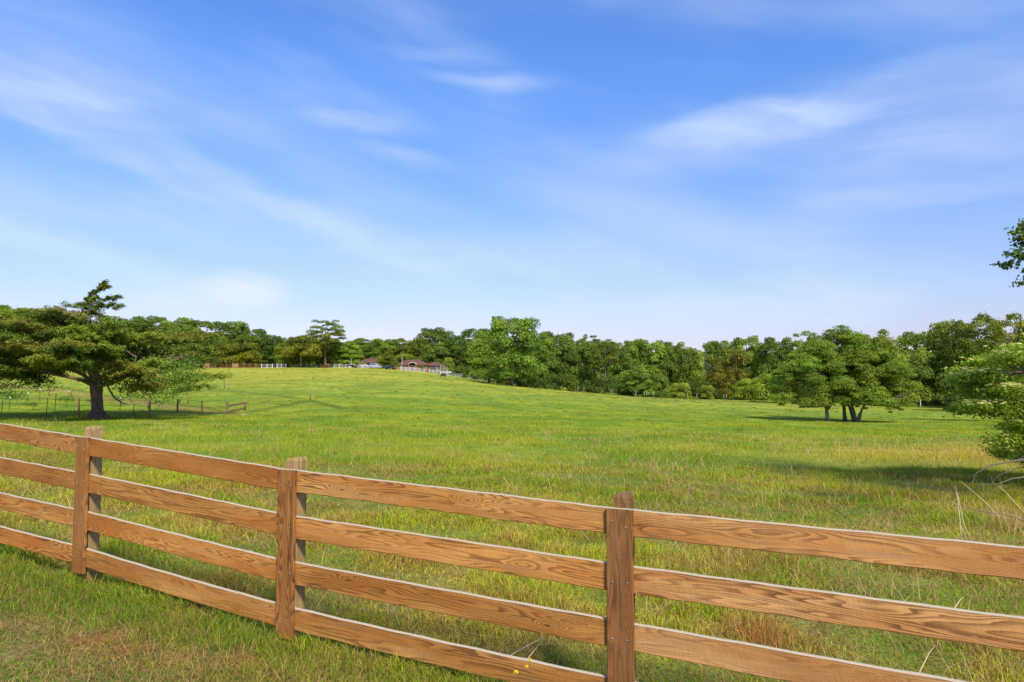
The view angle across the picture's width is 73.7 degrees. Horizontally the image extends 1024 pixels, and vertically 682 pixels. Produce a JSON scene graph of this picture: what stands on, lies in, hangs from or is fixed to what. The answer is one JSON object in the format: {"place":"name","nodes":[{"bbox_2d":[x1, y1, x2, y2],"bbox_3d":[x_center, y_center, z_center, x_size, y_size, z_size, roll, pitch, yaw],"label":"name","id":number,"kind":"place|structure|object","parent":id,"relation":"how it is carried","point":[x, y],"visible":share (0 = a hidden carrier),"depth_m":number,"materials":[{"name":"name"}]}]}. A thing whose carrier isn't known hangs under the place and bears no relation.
{"place":"outdoors","nodes":[
{"label":"outdoors","id":0,"kind":"place"},
{"bbox_2d":[436,363,448,372],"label":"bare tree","id":1,"kind":"object","parent":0,"point":[444,365],"visible":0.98,"depth_m":237.81,"materials":[{"name":"plant"}]},
{"bbox_2d":[0,367,1023,681],"bbox_3d":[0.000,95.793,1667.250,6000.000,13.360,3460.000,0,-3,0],"label":"ground","id":2,"kind":"structure","parent":0,"point":[300,383],"depth_m":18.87,"materials":[{"name":"plant"}]},
{"bbox_2d":[0,391,21,404],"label":"grape vine","id":3,"kind":"object","parent":2,"relation":"on","point":[5,395],"visible":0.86,"depth_m":53.89,"materials":[{"name":"green plant"}]},
{"bbox_2d":[6,391,26,404],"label":"grape vine","id":4,"kind":"object","parent":2,"relation":"on","point":[21,395],"visible":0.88,"depth_m":53.86,"materials":[{"name":"green plant"}]},
{"bbox_2d":[0,304,45,369],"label":"broadleaf tree","id":5,"kind":"object","parent":2,"relation":"on","point":[7,307],"visible":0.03,"depth_m":128.01,"materials":[{"name":"green plant"}]},
{"bbox_2d":[25,401,37,408],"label":"grape vine","id":6,"kind":"object","parent":2,"relation":"on","point":[31,404],"visible":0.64,"depth_m":49.28,"materials":[{"name":"plant"}]},
{"bbox_2d":[57,394,75,403],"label":"grape vine","id":7,"kind":"object","parent":2,"relation":"on","point":[63,398],"visible":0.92,"depth_m":52.83,"materials":[{"name":"plant"}]},
{"bbox_2d":[77,399,79,416],"bbox_3d":[-25.631,4.071,40.409,0.145,1.321,0.118,0,-3,0],"label":"wooden post","id":8,"kind":"object","parent":2,"relation":"on","point":[78,415],"visible":0.85,"depth_m":40.38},
{"bbox_2d":[95,314,134,357],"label":"broadleaf tree","id":9,"kind":"object","parent":2,"relation":"on","point":[108,318],"visible":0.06,"depth_m":251.58,"materials":[{"name":"green plant"}]},
{"bbox_2d":[0,279,232,418],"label":"cedar tree","id":10,"kind":"object","parent":2,"relation":"on","point":[73,341],"visible":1,"depth_m":37.56,"materials":[{"name":"green plant"}]},
{"bbox_2d":[127,315,169,354],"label":"broadleaf tree","id":11,"kind":"object","parent":2,"relation":"on","point":[148,318],"visible":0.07,"depth_m":247.62,"materials":[{"name":"green plant"}]},
{"bbox_2d":[148,402,150,417],"bbox_3d":[-21.265,4.157,40.082,0.133,1.173,0.124,0,-3,0],"label":"wooden post","id":12,"kind":"object","parent":2,"relation":"on","point":[149,414],"visible":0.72,"depth_m":40.05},
{"bbox_2d":[159,317,200,361],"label":"broadleaf tree","id":13,"kind":"object","parent":2,"relation":"on","point":[182,325],"visible":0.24,"depth_m":242.00,"materials":[{"name":"green plant"}]},
{"bbox_2d":[185,320,227,360],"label":"broadleaf tree","id":14,"kind":"object","parent":2,"relation":"on","point":[203,354],"visible":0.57,"depth_m":242.45,"materials":[{"name":"green plant"}]},
{"bbox_2d":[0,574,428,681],"bbox_3d":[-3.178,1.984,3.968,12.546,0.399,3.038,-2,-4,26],"label":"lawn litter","id":15,"kind":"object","parent":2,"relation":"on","point":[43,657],"visible":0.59,"depth_m":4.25,"materials":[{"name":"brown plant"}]},
{"bbox_2d":[205,351,230,366],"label":"tree","id":16,"kind":"object","parent":2,"relation":"on","point":[211,354],"visible":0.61,"depth_m":234.03,"materials":[{"name":"green plant"}]},
{"bbox_2d":[209,321,255,367],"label":"broadleaf tree","id":17,"kind":"object","parent":2,"relation":"on","point":[234,335],"visible":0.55,"depth_m":247.60,"materials":[{"name":"green plant"}]},
{"bbox_2d":[203,363,261,367],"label":"board fence","id":18,"kind":"object","parent":2,"relation":"on","point":[233,365],"visible":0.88,"depth_m":230.27,"materials":[{"name":"wood"}]},
{"bbox_2d":[210,342,262,365],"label":"cedar tree","id":19,"kind":"object","parent":2,"relation":"on","point":[247,353],"visible":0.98,"depth_m":235.12,"materials":[{"name":"green plant"}]},
{"bbox_2d":[226,399,246,413],"bbox_3d":[-19.516,4.723,48.427,0.181,1.057,4.857,0,-3,-8],"label":"rail panel","id":20,"kind":"object","parent":2,"relation":"on","point":[228,405],"visible":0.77,"depth_m":47.74,"materials":[{"name":"wood"}]},
{"bbox_2d":[0,546,506,681],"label":"lawn grass","id":21,"kind":"structure","parent":2,"relation":"on","point":[128,608],"depth_m":4.45,"materials":[{"name":"plant"}]},
{"bbox_2d":[240,328,273,366],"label":"broadleaf tree","id":22,"kind":"object","parent":2,"relation":"on","point":[251,337],"visible":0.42,"depth_m":251.97,"materials":[{"name":"green plant"}]},
{"bbox_2d":[257,335,286,366],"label":"broadleaf tree","id":23,"kind":"object","parent":2,"relation":"on","point":[263,351],"visible":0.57,"depth_m":252.20,"materials":[{"name":"green plant"}]},
{"bbox_2d":[273,343,304,367],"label":"broadleaf tree","id":24,"kind":"object","parent":2,"relation":"on","point":[280,348],"visible":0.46,"depth_m":233.69,"materials":[{"name":"green plant"}]},
{"bbox_2d":[278,364,322,367],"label":"board fence","id":25,"kind":"object","parent":2,"relation":"on","point":[285,365],"visible":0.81,"depth_m":232.99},
{"bbox_2d":[280,334,322,367],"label":"tree","id":26,"kind":"object","parent":2,"relation":"on","point":[301,348],"visible":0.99,"depth_m":226.22,"materials":[{"name":"green plant"}]},
{"bbox_2d":[303,337,338,367],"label":"broadleaf tree","id":27,"kind":"object","parent":2,"relation":"on","point":[322,350],"visible":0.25,"depth_m":236.97,"materials":[{"name":"green plant"}]},
{"bbox_2d":[317,356,335,366],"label":"shrub","id":28,"kind":"object","parent":2,"relation":"on","point":[329,359],"visible":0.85,"depth_m":233.85,"materials":[{"name":"green plant"}]},
{"bbox_2d":[307,319,346,367],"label":"pine tree","id":29,"kind":"object","parent":2,"relation":"on","point":[337,331],"visible":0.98,"depth_m":229.83,"materials":[{"name":"green plant"}]},
{"bbox_2d":[327,340,364,367],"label":"broadleaf tree","id":30,"kind":"object","parent":2,"relation":"on","point":[347,352],"visible":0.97,"depth_m":237.62,"materials":[{"name":"green plant"}]},
{"bbox_2d":[346,338,374,360],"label":"broadleaf tree","id":31,"kind":"object","parent":2,"relation":"on","point":[365,353],"visible":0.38,"depth_m":287.62,"materials":[{"name":"green plant"}]},
{"bbox_2d":[356,363,368,367],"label":"parked car","id":32,"kind":"object","parent":2,"relation":"on","point":[363,364],"visible":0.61,"depth_m":242.02,"materials":[{"name":"paint"}]},
{"bbox_2d":[359,358,387,364],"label":"brick garage","id":33,"kind":"structure","parent":2,"relation":"on","point":[368,361],"depth_m":256.75,"materials":[{"name":"red"}]},
{"bbox_2d":[368,364,381,368],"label":"parked car","id":34,"kind":"object","parent":2,"relation":"on","point":[374,366],"visible":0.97,"depth_m":239.07,"materials":[{"name":"paint"}]},
{"bbox_2d":[365,338,398,362],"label":"broadleaf tree","id":35,"kind":"object","parent":2,"relation":"on","point":[378,352],"visible":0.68,"depth_m":286.01,"materials":[{"name":"green plant"}]},
{"bbox_2d":[375,349,402,368],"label":"conifer tree","id":36,"kind":"object","parent":2,"relation":"on","point":[389,360],"visible":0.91,"depth_m":242.60,"materials":[{"name":"green plant"}]},
{"bbox_2d":[382,365,395,368],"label":"parked car","id":37,"kind":"object","parent":2,"relation":"on","point":[388,366],"visible":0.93,"depth_m":237.09,"materials":[{"name":"paint"}]},
{"bbox_2d":[383,338,407,361],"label":"broadleaf tree","id":38,"kind":"object","parent":2,"relation":"on","point":[400,346],"visible":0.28,"depth_m":289.52,"materials":[{"name":"green plant"}]},
{"bbox_2d":[394,353,414,362],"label":"broadleaf tree","id":39,"kind":"object","parent":2,"relation":"on","point":[406,356],"visible":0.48,"depth_m":266.23,"materials":[{"name":"green plant"}]},
{"bbox_2d":[405,337,431,359],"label":"broadleaf tree","id":40,"kind":"object","parent":2,"relation":"on","point":[411,347],"visible":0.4,"depth_m":278.92,"materials":[{"name":"green plant"}]},
{"bbox_2d":[396,360,442,371],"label":"brick house","id":41,"kind":"structure","parent":2,"relation":"on","point":[413,365],"depth_m":250.91,"materials":[{"name":"red"}]},
{"bbox_2d":[411,327,455,372],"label":"broadleaf tree","id":42,"kind":"object","parent":2,"relation":"on","point":[438,335],"visible":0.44,"depth_m":281.03,"materials":[{"name":"green plant"}]},
{"bbox_2d":[416,342,454,366],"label":"broadleaf tree","id":43,"kind":"object","parent":2,"relation":"on","point":[436,350],"visible":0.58,"depth_m":266.69,"materials":[{"name":"green plant"}]},
{"bbox_2d":[442,357,455,374],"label":"shrub","id":44,"kind":"object","parent":2,"relation":"on","point":[449,363],"visible":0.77,"depth_m":250.83,"materials":[{"name":"green plant"}]},
{"bbox_2d":[440,335,467,372],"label":"broadleaf tree","id":45,"kind":"object","parent":2,"relation":"on","point":[454,341],"visible":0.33,"depth_m":268.88,"materials":[{"name":"green plant"}]},
{"bbox_2d":[429,369,480,379],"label":"board fence","id":46,"kind":"object","parent":2,"relation":"on","point":[456,374],"visible":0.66,"depth_m":225.31,"materials":[{"name":"white paint"}]},
{"bbox_2d":[453,328,492,372],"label":"broadleaf tree","id":47,"kind":"object","parent":2,"relation":"on","point":[462,358],"visible":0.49,"depth_m":258.98,"materials":[{"name":"green plant"}]},
{"bbox_2d":[465,330,508,382],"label":"broadleaf tree","id":48,"kind":"object","parent":2,"relation":"on","point":[478,359],"visible":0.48,"depth_m":176.24,"materials":[{"name":"green plant"}]},
{"bbox_2d":[17,356,970,410],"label":"undergrowth","id":49,"kind":"object","parent":2,"relation":"on","point":[612,387],"visible":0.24,"depth_m":158.87,"materials":[{"name":"green plant"}]},
{"bbox_2d":[20,368,996,449],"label":"weed tufts","id":50,"kind":"object","parent":2,"relation":"on","point":[419,418],"visible":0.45,"depth_m":56.23,"materials":[{"name":"green plant"}]},
{"bbox_2d":[480,316,541,385],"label":"broadleaf tree","id":51,"kind":"object","parent":2,"relation":"on","point":[525,366],"visible":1,"depth_m":155.88,"materials":[{"name":"green plant"}]},
{"bbox_2d":[0,423,1023,681],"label":"board fence","id":52,"kind":"object","parent":2,"relation":"on","point":[622,579],"visible":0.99,"depth_m":4.02,"materials":[{"name":"brown wood"}]},
{"bbox_2d":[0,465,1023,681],"bbox_3d":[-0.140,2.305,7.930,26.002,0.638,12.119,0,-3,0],"label":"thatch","id":53,"kind":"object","parent":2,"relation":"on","point":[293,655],"visible":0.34,"depth_m":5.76,"materials":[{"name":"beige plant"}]},
{"bbox_2d":[21,318,1002,400],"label":"woodland","id":54,"kind":"object","parent":2,"relation":"on","point":[599,368],"visible":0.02,"depth_m":216.08,"materials":[{"name":"green plant"}]},
{"bbox_2d":[510,638,541,654],"bbox_3d":[0.100,2.000,4.466,0.261,0.058,0.012,2,-4,-34],"label":"dry stalk","id":55,"kind":"object","parent":2,"relation":"on","point":[523,647],"visible":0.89,"depth_m":4.44,"materials":[{"name":"plant"}]},
{"bbox_2d":[519,332,556,385],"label":"broadleaf tree","id":56,"kind":"object","parent":2,"relation":"on","point":[546,344],"visible":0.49,"depth_m":167.77,"materials":[{"name":"green plant"}]},
{"bbox_2d":[537,331,581,389],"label":"broadleaf tree","id":57,"kind":"object","parent":2,"relation":"on","point":[562,340],"visible":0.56,"depth_m":173.58,"materials":[{"name":"green plant"}]},
{"bbox_2d":[562,340,596,387],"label":"broadleaf tree","id":58,"kind":"object","parent":2,"relation":"on","point":[586,373],"visible":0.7,"depth_m":176.08,"materials":[{"name":"green plant"}]},
{"bbox_2d":[578,334,605,385],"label":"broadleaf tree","id":59,"kind":"object","parent":2,"relation":"on","point":[584,338],"visible":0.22,"depth_m":181.67,"materials":[{"name":"green plant"}]},
{"bbox_2d":[589,339,620,393],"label":"tree","id":60,"kind":"object","parent":2,"relation":"on","point":[610,359],"visible":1,"depth_m":167.41,"materials":[{"name":"green plant"}]},
{"bbox_2d":[606,341,639,392],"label":"broadleaf tree","id":61,"kind":"object","parent":2,"relation":"on","point":[624,361],"visible":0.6,"depth_m":174.07,"materials":[{"name":"green plant"}]},
{"bbox_2d":[618,366,657,395],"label":"broadleaf tree","id":62,"kind":"object","parent":2,"relation":"on","point":[635,385],"visible":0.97,"depth_m":152.38,"materials":[{"name":"green plant"}]},
{"bbox_2d":[628,338,670,387],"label":"broadleaf tree","id":63,"kind":"object","parent":2,"relation":"on","point":[645,347],"visible":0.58,"depth_m":175.22,"materials":[{"name":"green plant"}]},
{"bbox_2d":[646,374,670,397],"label":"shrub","id":64,"kind":"object","parent":2,"relation":"on","point":[658,385],"visible":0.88,"depth_m":152.45,"materials":[{"name":"green plant"}]},
{"bbox_2d":[648,456,669,474],"bbox_3d":[3.096,2.720,14.875,0.671,0.486,0.672,2,-4,-34],"label":"grass tuft","id":65,"kind":"object","parent":2,"relation":"on","point":[656,473],"visible":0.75,"depth_m":14.85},
{"bbox_2d":[657,341,689,390],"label":"broadleaf tree","id":66,"kind":"object","parent":2,"relation":"on","point":[669,348],"visible":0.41,"depth_m":176.08,"materials":[{"name":"green plant"}]},
{"bbox_2d":[667,382,692,398],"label":"shrub","id":67,"kind":"object","parent":2,"relation":"on","point":[679,389],"visible":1,"depth_m":146.86,"materials":[{"name":"green plant"}]},
{"bbox_2d":[672,477,702,504],"bbox_3d":[2.787,2.391,10.863,0.487,0.506,0.589,-1,-3,17],"label":"grass tuft","id":68,"kind":"object","parent":2,"relation":"on","point":[689,495],"visible":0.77,"depth_m":10.91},
{"bbox_2d":[671,346,706,390],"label":"broadleaf tree","id":69,"kind":"object","parent":2,"relation":"on","point":[692,372],"visible":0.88,"depth_m":166.23,"materials":[{"name":"green plant"}]},
{"bbox_2d":[700,385,714,399],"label":"shrub","id":70,"kind":"object","parent":2,"relation":"on","point":[708,390],"visible":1,"depth_m":146.72,"materials":[{"name":"green plant"}]},
{"bbox_2d":[694,357,733,398],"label":"conifer tree","id":71,"kind":"object","parent":2,"relation":"on","point":[716,377],"visible":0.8,"depth_m":151.01,"materials":[{"name":"green plant"}]},
{"bbox_2d":[699,340,730,395],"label":"broadleaf tree","id":72,"kind":"object","parent":2,"relation":"on","point":[715,346],"visible":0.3,"depth_m":180.02,"materials":[{"name":"green plant"}]},
{"bbox_2d":[716,348,752,391],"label":"conifer tree","id":73,"kind":"object","parent":2,"relation":"on","point":[733,360],"visible":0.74,"depth_m":154.45,"materials":[{"name":"green plant"}]},
{"bbox_2d":[731,335,762,383],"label":"broadleaf tree","id":74,"kind":"object","parent":2,"relation":"on","point":[751,340],"visible":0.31,"depth_m":178.28,"materials":[{"name":"green plant"}]},
{"bbox_2d":[728,378,766,400],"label":"shrub","id":75,"kind":"object","parent":2,"relation":"on","point":[744,387],"visible":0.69,"depth_m":130.60,"materials":[{"name":"green plant"}]},
{"bbox_2d":[694,607,810,648],"bbox_3d":[1.748,2.072,5.005,0.893,0.352,0.577,0,-3,6],"label":"grass tuft","id":76,"kind":"object","parent":2,"relation":"on","point":[755,630],"visible":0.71,"depth_m":4.99,"materials":[{"name":"plant"}]},
{"bbox_2d":[753,372,794,402],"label":"shrub","id":77,"kind":"object","parent":2,"relation":"on","point":[761,390],"visible":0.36,"depth_m":124.54,"materials":[{"name":"green plant"}]},
{"bbox_2d":[755,337,800,386],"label":"broadleaf tree","id":78,"kind":"object","parent":2,"relation":"on","point":[770,362],"visible":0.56,"depth_m":170.19,"materials":[{"name":"green plant"}]},
{"bbox_2d":[784,330,821,387],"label":"broadleaf tree","id":79,"kind":"object","parent":2,"relation":"on","point":[796,343],"visible":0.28,"depth_m":166.20,"materials":[{"name":"green plant"}]},
{"bbox_2d":[764,337,858,421],"bbox_3d":[26.427,3.437,59.526,6.989,7.563,6.672,2,-4,-35],"label":"broadleaf tree","id":80,"kind":"object","parent":2,"relation":"on","point":[805,357],"visible":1,"depth_m":59.05,"materials":[{"name":"green plant"}]},
{"bbox_2d":[812,325,888,421],"bbox_3d":[30.390,2.986,61.903,6.893,8.927,5.997,-2,-4,32],"label":"broadleaf tree","id":81,"kind":"object","parent":2,"relation":"on","point":[847,336],"visible":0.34,"depth_m":60.81,"materials":[{"name":"green plant"}]},
{"bbox_2d":[830,329,921,421],"bbox_3d":[31.852,3.116,59.676,8.489,8.472,7.087,0,-3,0],"label":"broadleaf tree","id":82,"kind":"object","parent":2,"relation":"on","point":[893,371],"visible":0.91,"depth_m":58.62,"materials":[{"name":"green plant"}]},
{"bbox_2d":[885,352,936,402],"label":"broadleaf tree","id":83,"kind":"object","parent":2,"relation":"on","point":[922,372],"visible":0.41,"depth_m":109.98,"materials":[{"name":"green plant"}]},
{"bbox_2d":[894,331,945,393],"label":"broadleaf tree","id":84,"kind":"object","parent":2,"relation":"on","point":[905,340],"visible":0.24,"depth_m":127.24,"materials":[{"name":"green plant"}]},
{"bbox_2d":[924,319,980,400],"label":"broadleaf tree","id":85,"kind":"object","parent":2,"relation":"on","point":[941,345],"visible":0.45,"depth_m":111.04,"materials":[{"name":"green plant"}]},
{"bbox_2d":[955,486,961,539],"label":"dry stalk","id":86,"kind":"object","parent":2,"relation":"on","point":[959,518],"visible":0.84,"depth_m":6.37,"materials":[{"name":"plant"}]},
{"bbox_2d":[957,493,971,540],"bbox_3d":[4.289,1.682,6.485,0.042,0.453,0.159,1,-3,-13],"label":"dry stalk","id":87,"kind":"object","parent":2,"relation":"on","point":[963,521],"visible":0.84,"depth_m":6.46,"materials":[{"name":"plant"}]},
{"bbox_2d":[944,311,1005,368],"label":"broadleaf tree","id":88,"kind":"object","parent":2,"relation":"on","point":[979,319],"visible":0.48,"depth_m":105.79,"materials":[{"name":"green plant"}]},
{"bbox_2d":[962,447,996,460],"bbox_3d":[13.731,3.195,19.831,1.129,0.602,1.007,-1,-3,12],"label":"grass tuft","id":89,"kind":"object","parent":2,"relation":"on","point":[983,453],"visible":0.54,"depth_m":19.88,"materials":[{"name":"plant"}]},
{"bbox_2d":[944,527,1015,545],"bbox_3d":[5.141,2.237,7.489,0.843,0.430,0.849,3,-4,-42],"label":"grass tuft","id":90,"kind":"object","parent":2,"relation":"on","point":[988,539],"visible":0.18,"depth_m":7.57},
{"bbox_2d":[937,333,1023,483],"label":"flowering shrub","id":91,"kind":"object","parent":2,"relation":"on","point":[994,393],"visible":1,"depth_m":13.93,"materials":[{"name":"green plant"}]},
{"bbox_2d":[970,458,1023,480],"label":"dead branch","id":92,"kind":"object","parent":91,"relation":"attached to","point":[1022,459],"visible":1,"depth_m":11.96,"materials":[{"name":"wood"}]},
{"bbox_2d":[963,483,999,519],"bbox_3d":[5.067,1.723,7.393,0.346,0.389,0.021,-2,-4,26],"label":"dry stalk","id":93,"kind":"object","parent":2,"relation":"on","point":[985,502],"visible":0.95,"depth_m":7.37,"materials":[{"name":"plant"}]},
{"bbox_2d":[965,500,1023,534],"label":"grass tuft","id":94,"kind":"object","parent":2,"relation":"on","point":[1006,523],"visible":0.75,"depth_m":9.31,"materials":[{"name":"plant"}]},
{"bbox_2d":[972,338,1022,376],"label":"broadleaf tree","id":95,"kind":"object","parent":2,"relation":"on","point":[981,342],"visible":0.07,"depth_m":98.05,"materials":[{"name":"green plant"}]},
{"bbox_2d":[983,476,1023,485],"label":"dead branch","id":96,"kind":"object","parent":2,"relation":"on","point":[1006,480],"visible":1,"depth_m":11.45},
{"bbox_2d":[984,311,1023,420],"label":"broadleaf tree","id":97,"kind":"object","parent":2,"relation":"on","point":[998,326],"visible":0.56,"depth_m":60.65,"materials":[{"name":"green plant"}]},
{"bbox_2d":[990,218,1023,286],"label":"oak tree","id":98,"kind":"object","parent":2,"relation":"on","point":[1018,231],"visible":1,"depth_m":9.14,"materials":[{"name":"green plant"}]},
{"bbox_2d":[1010,320,1023,341],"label":"broadleaf tree","id":99,"kind":"object","parent":2,"relation":"on","point":[1018,329],"visible":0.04,"depth_m":98.74,"materials":[{"name":"green plant"}]},
{"bbox_3d":[-23.035,4.571,47.040,0.137,1.114,0.124,0,-3,0],"label":"wooden post","id":100,"kind":"object","parent":2,"relation":"on","visible":0},
{"bbox_2d":[151,399,223,409],"bbox_3d":[-21.133,4.050,43.577,3.843,0.497,6.973,0,-3,0],"label":"wire fence","id":101,"kind":"object","parent":100,"relation":"attached to","point":[191,406],"visible":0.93,"depth_m":45.65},
{"bbox_2d":[0,390,1023,474],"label":"field grass","id":102,"kind":"structure","parent":0,"point":[410,431],"depth_m":27.35,"materials":[{"name":"plant"}]},
{"bbox_2d":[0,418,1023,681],"bbox_3d":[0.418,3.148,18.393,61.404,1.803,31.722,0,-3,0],"label":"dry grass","id":103,"kind":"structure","parent":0,"point":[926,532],"depth_m":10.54,"materials":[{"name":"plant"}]},
{"bbox_2d":[955,505,1023,520],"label":"dead branch","id":104,"kind":"object","parent":103,"relation":"on","point":[995,513],"visible":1,"depth_m":7.19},
{"bbox_2d":[0,0,1023,379],"label":"sky","id":105,"kind":"structure","parent":0,"point":[694,173],"materials":[{"name":"blue"}]},
{"bbox_3d":[-30.055,4.281,44.132,0.109,1.145,0.070,0,-3,0],"label":"steel post","id":106,"kind":"object","parent":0,"visible":0},
{"bbox_2d":[0,398,145,411],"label":"wire fence","id":107,"kind":"object","parent":106,"relation":"attached to","point":[64,404],"visible":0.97,"depth_m":43.10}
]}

